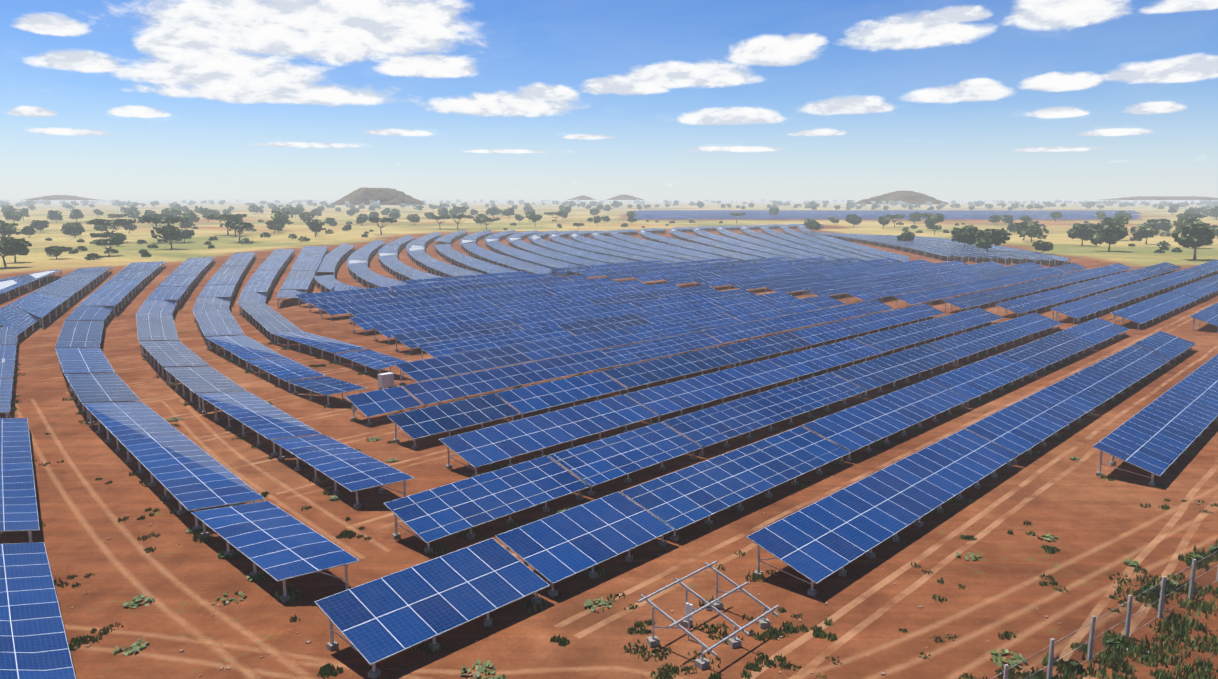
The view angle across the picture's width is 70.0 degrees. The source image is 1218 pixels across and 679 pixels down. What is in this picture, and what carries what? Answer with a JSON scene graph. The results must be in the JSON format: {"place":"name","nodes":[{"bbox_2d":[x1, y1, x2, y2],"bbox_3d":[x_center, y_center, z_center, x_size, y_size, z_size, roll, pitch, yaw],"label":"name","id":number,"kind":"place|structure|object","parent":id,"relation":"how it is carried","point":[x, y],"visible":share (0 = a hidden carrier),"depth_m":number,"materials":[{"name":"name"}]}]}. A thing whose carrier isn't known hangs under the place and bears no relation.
{"place":"outdoors","nodes":[
{"label":"outdoors","id":0,"kind":"place"},
{"bbox_2d":[0,199,1217,678],"bbox_3d":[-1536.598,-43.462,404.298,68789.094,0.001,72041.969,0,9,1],"label":"ground","id":1,"kind":"structure","parent":0,"point":[1052,487],"depth_m":60.31,"materials":[{"name":"brown soil"}]},
{"bbox_2d":[0,211,1217,678],"bbox_3d":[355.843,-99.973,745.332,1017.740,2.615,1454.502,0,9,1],"label":"panel support frames","id":2,"kind":"structure","parent":1,"relation":"on","point":[396,517],"depth_m":98.14,"materials":[{"name":"silver metal"}]},
{"bbox_2d":[0,210,1217,678],"bbox_3d":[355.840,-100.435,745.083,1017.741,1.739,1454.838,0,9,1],"label":"solar panels","id":3,"kind":"object","parent":2,"relation":"on","point":[396,612],"visible":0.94,"depth_m":93.69,"materials":[{"name":"blue glass"}]},
{"bbox_2d":[5,313,1217,678],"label":"post footings","id":4,"kind":"object","parent":1,"relation":"on","point":[699,663],"visible":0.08,"depth_m":69.19,"materials":[{"name":"grey concrete"}]},
{"bbox_2d":[351,351,943,618],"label":"inverter boxes","id":5,"kind":"object","parent":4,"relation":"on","point":[385,379],"visible":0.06,"depth_m":99.66,"materials":[{"name":"white paint"}]},
{"bbox_2d":[10,339,1217,678],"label":"shrubs","id":6,"kind":"object","parent":1,"relation":"on","point":[1178,627],"visible":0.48,"depth_m":44.11,"materials":[{"name":"green plant"}]},
{"bbox_2d":[14,399,1217,678],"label":"wheel tracks","id":7,"kind":"object","parent":1,"relation":"on","point":[554,669],"visible":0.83,"depth_m":45.49},
{"bbox_2d":[71,449,1210,678],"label":"pebbles","id":8,"kind":"object","parent":1,"relation":"on","point":[637,629],"visible":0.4,"depth_m":44.23,"materials":[{"name":"brown stone"}]},
{"bbox_2d":[995,553,1217,678],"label":"fence","id":9,"kind":"object","parent":1,"relation":"on","point":[1115,623],"visible":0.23,"depth_m":42.48,"materials":[{"name":"grey metal"}]},
{"bbox_2d":[1003,559,1217,678],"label":"fence posts","id":10,"kind":"object","parent":1,"relation":"on","point":[1092,631],"visible":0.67,"depth_m":43.19,"materials":[{"name":"grey metal"}]},
{"bbox_2d":[0,0,1217,198],"label":"sky","id":11,"kind":"structure","parent":0,"point":[100,99],"materials":[{"name":"blue"}]},
{"bbox_2d":[25,187,1217,204],"bbox_3d":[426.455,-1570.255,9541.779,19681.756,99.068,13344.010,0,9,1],"label":"hills","id":12,"kind":"structure","parent":0,"point":[384,196],"depth_m":3432.20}
]}

